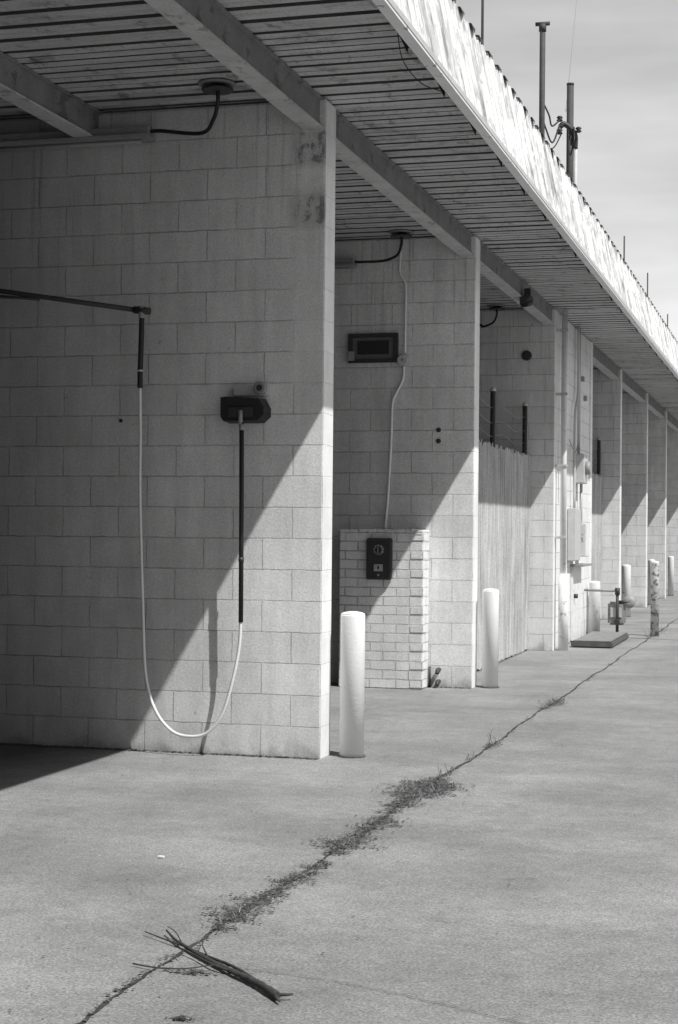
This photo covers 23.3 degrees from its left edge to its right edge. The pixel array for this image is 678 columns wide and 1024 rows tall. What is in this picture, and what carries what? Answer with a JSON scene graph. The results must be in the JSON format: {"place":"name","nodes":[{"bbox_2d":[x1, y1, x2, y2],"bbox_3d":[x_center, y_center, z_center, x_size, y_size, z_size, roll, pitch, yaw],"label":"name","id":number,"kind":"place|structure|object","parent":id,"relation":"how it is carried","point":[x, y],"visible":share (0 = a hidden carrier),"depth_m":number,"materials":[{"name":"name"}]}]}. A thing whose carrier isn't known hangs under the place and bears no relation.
{"place":"outdoors","nodes":[
{"label":"outdoors","id":0,"kind":"place"},
{"bbox_2d":[0,591,677,1023],"bbox_3d":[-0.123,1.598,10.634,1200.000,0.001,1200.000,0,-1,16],"label":"concrete ground","id":1,"kind":"structure","parent":0,"point":[564,881],"depth_m":7.29,"materials":[{"name":"grey concrete"}]},
{"bbox_2d":[0,99,335,758],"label":"bay wall","id":2,"kind":"structure","parent":1,"relation":"on","point":[213,248],"depth_m":10.94,"materials":[{"name":"white concrete"}]},
{"bbox_2d":[0,289,150,387],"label":"spray boom","id":3,"kind":"object","parent":2,"relation":"attached to","point":[142,311],"visible":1,"depth_m":10.79,"materials":[{"name":"metal"}]},
{"bbox_2d":[138,388,241,737],"bbox_3d":[-0.979,0.320,10.722,0.731,2.301,0.113,0,-1,16],"label":"pressure hose","id":4,"kind":"object","parent":3,"relation":"hanging from","point":[166,726],"visible":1,"depth_m":10.82,"materials":[{"name":"white rubber"}]},
{"bbox_2d":[238,422,243,621],"bbox_3d":[-0.632,0.068,10.638,0.036,1.291,0.058,0,-1,16],"label":"spray wand","id":5,"kind":"object","parent":4,"relation":"attached to","point":[241,501],"visible":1,"depth_m":10.63,"materials":[{"name":"black metal"}]},
{"bbox_2d":[220,381,270,423],"bbox_3d":[-0.615,-0.707,10.707,0.305,0.283,0.182,0,-1,16],"label":"spray gun holder","id":6,"kind":"object","parent":2,"relation":"attached to","point":[237,409],"visible":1,"depth_m":10.67,"materials":[{"name":"black plastic"}]},
{"bbox_2d":[132,963,216,968],"bbox_3d":[-0.526,1.524,5.528,0.349,0.015,0.066,1,-1,4],"label":"twig","id":7,"kind":"object","parent":1,"relation":"on","point":[168,968],"visible":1,"depth_m":5.51,"materials":[{"name":"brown wood"}]},
{"bbox_2d":[145,926,292,1001],"bbox_3d":[-0.392,1.518,5.594,0.130,0.039,0.999,1,-1,-31],"label":"fallen branch","id":8,"kind":"object","parent":1,"relation":"on","point":[269,990],"visible":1,"depth_m":5.49,"materials":[{"name":"grey wood"}]},
{"bbox_2d":[0,630,670,1020],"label":"dirt litter","id":9,"kind":"object","parent":1,"relation":"on","point":[390,816],"visible":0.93,"depth_m":7.77,"materials":[{"name":"black soil"}]},
{"bbox_2d":[338,611,365,757],"bbox_3d":[0.087,1.126,10.800,0.186,0.952,0.186,0,-1,16],"label":"bollard","id":10,"kind":"object","parent":1,"relation":"on","point":[352,675],"visible":1,"depth_m":10.73,"materials":[{"name":"white paint"}]},
{"bbox_2d":[75,627,666,1021],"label":"weeds","id":11,"kind":"object","parent":1,"relation":"on","point":[353,839],"visible":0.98,"depth_m":7.77,"materials":[{"name":"plant"}]},
{"bbox_2d":[77,619,676,1023],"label":"pavement joint","id":12,"kind":"object","parent":1,"relation":"on","point":[101,1005],"visible":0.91,"depth_m":5.97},
{"bbox_2d":[338,529,428,689],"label":"brick pier","id":13,"kind":"structure","parent":1,"relation":"on","point":[395,609],"depth_m":15.46,"materials":[{"name":"white brick"}]},
{"bbox_2d":[366,538,392,579],"bbox_3d":[0.373,0.440,15.444,0.245,0.390,0.099,0,-1,16],"label":"wash control box","id":14,"kind":"object","parent":13,"relation":"attached to","point":[379,555],"visible":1,"depth_m":15.43,"materials":[{"name":"metal"}]},
{"bbox_2d":[368,540,388,577],"bbox_3d":[0.371,0.440,15.436,0.205,0.350,0.007,0,-1,16],"label":"door","id":15,"kind":"structure","parent":14,"relation":"in","point":[373,559],"depth_m":15.43,"materials":[{"name":"metal"}]},
{"bbox_2d":[331,236,479,688],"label":"bay wall","id":16,"kind":"structure","parent":1,"relation":"on","point":[433,487],"depth_m":15.70,"materials":[{"name":"white concrete"}]},
{"bbox_2d":[348,338,352,350],"bbox_3d":[0.111,-1.573,15.860,0.040,0.208,0.041,0,-1,16],"label":"frame","id":17,"kind":"object","parent":16,"relation":"attached to","point":[350,344],"visible":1,"depth_m":15.84,"materials":[{"name":"metal"}]},
{"bbox_2d":[348,358,396,362],"bbox_3d":[0.326,-1.449,15.797,0.490,0.035,0.043,0,-1,16],"label":"frame bottom","id":18,"kind":"object","parent":16,"relation":"attached to","point":[390,360],"visible":1,"depth_m":15.78,"materials":[{"name":"metal"}]},
{"bbox_2d":[348,351,353,360],"bbox_3d":[0.117,-1.499,15.829,0.060,0.090,0.009,0,-1,16],"label":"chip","id":19,"kind":"object","parent":18,"relation":"attached to","point":[350,355],"visible":1,"depth_m":15.82,"materials":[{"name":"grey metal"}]},
{"bbox_2d":[353,337,393,358],"bbox_3d":[0.330,-1.572,15.808,0.408,0.208,0.023,0,-1,16],"label":"panel","id":20,"kind":"object","parent":16,"relation":"attached to","point":[378,356],"visible":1,"depth_m":15.79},
{"bbox_2d":[357,340,388,354],"bbox_3d":[0.326,-1.577,15.794,0.310,0.130,0.006,0,-1,16],"label":"window","id":21,"kind":"structure","parent":20,"relation":"attached to","point":[372,347],"depth_m":15.79,"materials":[{"name":"black glass"}]},
{"bbox_2d":[348,333,398,337],"bbox_3d":[0.329,-1.694,15.800,0.490,0.035,0.043,0,-1,16],"label":"wall display frame","id":22,"kind":"object","parent":16,"relation":"attached to","point":[372,335],"visible":1,"depth_m":15.78,"materials":[{"name":"metal"}]},
{"bbox_2d":[393,336,398,357],"bbox_3d":[0.544,-1.571,15.739,0.040,0.208,0.041,0,-1,16],"label":"frame","id":23,"kind":"object","parent":16,"relation":"attached to","point":[395,346],"visible":1,"depth_m":15.72,"materials":[{"name":"metal"}]},
{"bbox_2d":[384,250,408,528],"bbox_3d":[0.550,-1.230,15.723,0.227,2.782,0.058,0,-1,16],"label":"electrical conduit","id":24,"kind":"object","parent":16,"relation":"attached to","point":[403,360],"visible":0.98,"depth_m":15.72,"materials":[{"name":"white paint"}]},
{"bbox_2d":[428,666,440,687],"bbox_3d":[0.896,1.561,15.560,0.117,0.200,0.108,0,-1,16],"label":"hose bib","id":25,"kind":"object","parent":1,"relation":"on","point":[437,671],"visible":1,"depth_m":15.58,"materials":[{"name":"metal"}]},
{"bbox_2d":[480,588,498,687],"bbox_3d":[1.438,1.197,15.655,0.182,0.942,0.182,0,-1,16],"label":"bollard","id":26,"kind":"object","parent":1,"relation":"on","point":[490,625],"visible":1,"depth_m":15.59,"materials":[{"name":"white paint"}]},
{"bbox_2d":[477,387,530,669],"bbox_3d":[1.681,0.148,18.254,0.099,3.100,4.959,0,-1,16],"label":"bamboo fence","id":27,"kind":"object","parent":1,"relation":"on","point":[504,522],"visible":0.6,"depth_m":18.91,"materials":[{"name":"wood"}]},
{"bbox_2d":[479,308,557,650],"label":"bay wall","id":28,"kind":"structure","parent":1,"relation":"on","point":[510,374],"depth_m":20.63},
{"bbox_2d":[522,351,531,360],"bbox_3d":[2.354,-1.960,20.645,0.124,0.124,0.035,0,-1,16],"label":"wall vent","id":29,"kind":"object","parent":28,"relation":"attached to","point":[526,355],"depth_m":20.63,"materials":[{"name":"metal"}]},
{"bbox_2d":[555,310,568,650],"bbox_3d":[2.841,-0.398,20.803,0.171,4.270,0.412,0,-1,16],"label":"downpipe","id":30,"kind":"object","parent":28,"relation":"attached to","point":[563,606],"visible":1,"depth_m":20.63,"materials":[{"name":"white metal"}]},
{"bbox_2d":[555,312,589,648],"bbox_3d":[3.076,-0.356,22.446,0.235,4.327,3.378,0,-1,16],"label":"equipment room front","id":31,"kind":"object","parent":1,"relation":"on","point":[572,381],"visible":0.21,"depth_m":22.27,"materials":[{"name":"white concrete"}]},
{"bbox_2d":[570,567,580,640],"bbox_3d":[3.250,1.241,22.598,0.033,1.000,0.850,0,-1,16],"label":"door leaf","id":32,"kind":"object","parent":31,"relation":"attached to","point":[575,623],"visible":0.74,"depth_m":22.44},
{"bbox_2d":[567,327,591,560],"bbox_3d":[3.283,-0.927,22.333,0.213,3.170,2.300,0,-1,16],"label":"electrical meter panel","id":33,"kind":"object","parent":31,"relation":"attached to","point":[577,539],"visible":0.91,"depth_m":22.34,"materials":[{"name":"grey metal"}]},
{"bbox_2d":[570,563,591,566],"bbox_3d":[3.323,0.726,22.585,0.173,0.030,0.950,0,-1,16],"label":"door hood","id":34,"kind":"object","parent":31,"relation":"attached to","point":[580,564],"depth_m":22.15,"materials":[{"name":"grey metal"}]},
{"bbox_2d":[588,341,592,632],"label":"bay wall","id":35,"kind":"structure","parent":1,"relation":"on","point":[590,453],"depth_m":24.10,"materials":[{"name":"white concrete"}]},
{"bbox_2d":[589,581,599,632],"bbox_3d":[3.701,1.388,23.846,0.184,0.782,0.184,0,-1,16],"label":"bollard","id":36,"kind":"object","parent":1,"relation":"on","point":[594,611],"visible":0.73,"depth_m":23.78,"materials":[{"name":"white paint"}]},
{"bbox_2d":[591,437,602,618],"bbox_3d":[3.921,0.256,26.213,0.099,3.100,3.827,0,-1,16],"label":"bamboo fence","id":37,"kind":"object","parent":1,"relation":"on","point":[597,523],"visible":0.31,"depth_m":27.48,"materials":[{"name":"wood"}]},
{"bbox_2d":[571,631,628,648],"bbox_3d":[3.521,1.712,22.126,0.530,0.092,2.100,0,-1,16],"label":"concrete pad","id":38,"kind":"object","parent":1,"relation":"on","point":[597,639],"visible":1,"depth_m":21.42,"materials":[{"name":"grey concrete"}]},
{"bbox_2d":[584,588,635,631],"bbox_3d":[3.856,1.425,23.438,0.720,0.700,0.300,0,-1,16],"label":"gas meter","id":39,"kind":"object","parent":38,"relation":"on","point":[617,609],"visible":0.99,"depth_m":23.36,"materials":[{"name":"metal"}]},
{"bbox_2d":[592,368,621,619],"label":"bay wall","id":40,"kind":"structure","parent":1,"relation":"on","point":[607,413],"depth_m":28.04,"materials":[{"name":"white concrete"}]},
{"bbox_2d":[622,565,630,616],"bbox_3d":[5.068,1.388,29.072,0.184,0.922,0.184,0,-1,16],"label":"bollard","id":41,"kind":"object","parent":1,"relation":"on","point":[626,580],"visible":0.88,"depth_m":29.01,"materials":[{"name":"white paint"}]},
{"bbox_2d":[621,392,647,607],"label":"bay wall","id":42,"kind":"structure","parent":1,"relation":"on","point":[634,498],"depth_m":32.81,"materials":[{"name":"white concrete"}]},
{"bbox_2d":[648,559,654,604],"bbox_3d":[6.436,1.444,33.933,0.164,0.942,0.164,0,-1,16],"label":"bollard","id":43,"kind":"object","parent":1,"relation":"on","point":[649,580],"visible":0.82,"depth_m":33.88,"materials":[{"name":"white paint"}]},
{"bbox_2d":[650,561,658,635],"bbox_3d":[4.545,1.244,23.704,0.144,1.082,0.144,0,-1,16],"label":"bollard","id":44,"kind":"object","parent":1,"relation":"on","point":[654,621],"visible":0.98,"depth_m":23.65,"materials":[{"name":"paint"}]},
{"bbox_2d":[647,410,666,598],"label":"bay wall","id":45,"kind":"structure","parent":1,"relation":"on","point":[657,486],"depth_m":37.38,"materials":[{"name":"white concrete"}]},
{"bbox_2d":[667,556,673,595],"bbox_3d":[7.844,1.512,38.938,0.164,0.942,0.164,0,-1,16],"label":"bollard","id":46,"kind":"object","parent":1,"relation":"on","point":[670,575],"visible":1,"depth_m":38.88,"materials":[{"name":"white paint"}]},
{"bbox_2d":[666,425,677,590],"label":"bay wall","id":47,"kind":"structure","parent":1,"relation":"on","point":[672,502],"depth_m":42.10,"materials":[{"name":"white concrete"}]},
{"bbox_2d":[0,0,677,419],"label":"ribbed deck","id":48,"kind":"structure","parent":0,"point":[340,56],"depth_m":10.75,"materials":[{"name":"grey metal"}]},
{"bbox_2d":[0,56,98,133],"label":"beam web","id":49,"kind":"object","parent":48,"relation":"attached to","point":[19,80],"depth_m":10.35},
{"bbox_2d":[0,83,93,136],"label":"beam bottom flange","id":50,"kind":"object","parent":49,"relation":"attached to","point":[15,98],"depth_m":10.34,"materials":[{"name":"grey metal"}]},
{"bbox_2d":[0,51,101,113],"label":"beam top flange","id":51,"kind":"object","parent":49,"relation":"attached to","point":[40,77],"depth_m":10.34,"materials":[{"name":"grey metal"}]},
{"bbox_2d":[0,78,236,151],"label":"strip light","id":52,"kind":"object","parent":48,"relation":"hanging from","point":[217,87],"visible":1,"depth_m":10.96,"materials":[{"name":"metal"}]},
{"bbox_2d":[335,230,413,270],"bbox_3d":[-0.328,-2.476,15.889,2.256,0.313,0.348,0,-1,22],"label":"strip light","id":53,"kind":"object","parent":48,"relation":"hanging from","point":[348,263],"visible":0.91,"depth_m":15.72,"materials":[{"name":"metal"}]},
{"bbox_2d":[175,0,677,427],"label":"beam web","id":54,"kind":"object","parent":48,"relation":"attached to","point":[216,21],"visible":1,"depth_m":11.45},
{"bbox_2d":[144,0,677,430],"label":"beam bottom flange","id":55,"kind":"object","parent":54,"relation":"attached to","point":[180,17],"visible":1,"depth_m":10.57,"materials":[{"name":"grey metal"}]},
{"bbox_2d":[209,0,677,421],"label":"beam top flange","id":56,"kind":"object","parent":54,"relation":"attached to","point":[233,19],"visible":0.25,"depth_m":11.83,"materials":[{"name":"grey metal"}]},
{"bbox_2d":[519,288,532,306],"bbox_3d":[2.089,-2.383,18.367,0.099,0.229,0.315,0,-1,20],"label":"security camera","id":57,"kind":"object","parent":54,"relation":"attached to","point":[526,300],"visible":1,"depth_m":18.30,"materials":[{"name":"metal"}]},
{"bbox_2d":[480,304,506,327],"bbox_3d":[1.151,-2.422,20.885,2.074,0.283,0.395,0,-1,24],"label":"strip light","id":58,"kind":"object","parent":48,"relation":"hanging from","point":[496,307],"visible":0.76,"depth_m":20.43,"materials":[{"name":"metal"}]},
{"bbox_2d":[371,0,677,379],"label":"fascia inner closure","id":59,"kind":"object","parent":48,"relation":"attached to","point":[496,155],"visible":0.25,"depth_m":10.91,"materials":[{"name":"grey metal"}]},
{"bbox_2d":[393,0,677,370],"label":"fascia sheet","id":60,"kind":"object","parent":48,"relation":"attached to","point":[444,30],"visible":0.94,"depth_m":12.41,"materials":[{"name":"white metal"}]},
{"bbox_2d":[400,37,407,51],"bbox_3d":[0.344,-2.479,8.736,0.037,0.080,0.040,0,-1,16],"label":"fascia clip","id":61,"kind":"object","parent":60,"relation":"attached to","point":[405,45],"visible":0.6,"depth_m":8.72,"materials":[{"name":"metal"}]},
{"bbox_2d":[397,33,441,91],"bbox_3d":[0.440,-2.573,9.396,0.054,0.240,0.525,0,-1,32],"label":"loose soffit wire","id":62,"kind":"object","parent":60,"relation":"attached to","point":[409,70],"visible":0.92,"depth_m":9.37,"materials":[{"name":"black rubber"}]},
{"bbox_2d":[372,0,677,378],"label":"fascia bottom trim","id":63,"kind":"structure","parent":60,"relation":"attached to","point":[397,23],"depth_m":10.76,"materials":[{"name":"grey metal"}]},
{"bbox_2d":[387,0,677,373],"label":"fascia edge trim","id":64,"kind":"structure","parent":60,"relation":"attached to","point":[393,4],"depth_m":10.85,"materials":[{"name":"white metal"}]},
{"bbox_2d":[452,0,677,341],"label":"fascia cap","id":65,"kind":"object","parent":60,"relation":"on","point":[471,26],"visible":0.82,"depth_m":13.80,"materials":[{"name":"grey metal"}]},
{"bbox_2d":[481,0,483,45],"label":"roof antenna rod","id":66,"kind":"object","parent":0,"point":[482,19],"visible":0.1,"depth_m":13.17,"materials":[{"name":"grey metal"}]},
{"bbox_2d":[535,21,549,139],"bbox_3d":[1.992,-3.769,16.179,0.140,2.095,0.071,0,-1,16],"label":"roof vent pipe","id":67,"kind":"object","parent":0,"point":[542,27],"visible":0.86,"depth_m":16.16,"materials":[{"name":"grey metal"}]},
{"bbox_2d":[545,1,581,188],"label":"service mast","id":68,"kind":"object","parent":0,"point":[571,145],"visible":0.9,"depth_m":18.09,"materials":[{"name":"metal"}]},
{"bbox_2d":[453,0,677,342],"label":"sky","id":69,"kind":"structure","parent":0,"point":[623,70],"materials":[{"name":"grey"}]},
{"bbox_2d":[623,236,624,261],"bbox_3d":[4.090,-3.291,23.644,0.100,1.340,0.100,0,-1,16],"label":"roof antenna rod","id":70,"kind":"object","parent":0,"point":[624,249],"visible":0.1,"depth_m":23.64,"materials":[{"name":"grey metal"}]}
]}

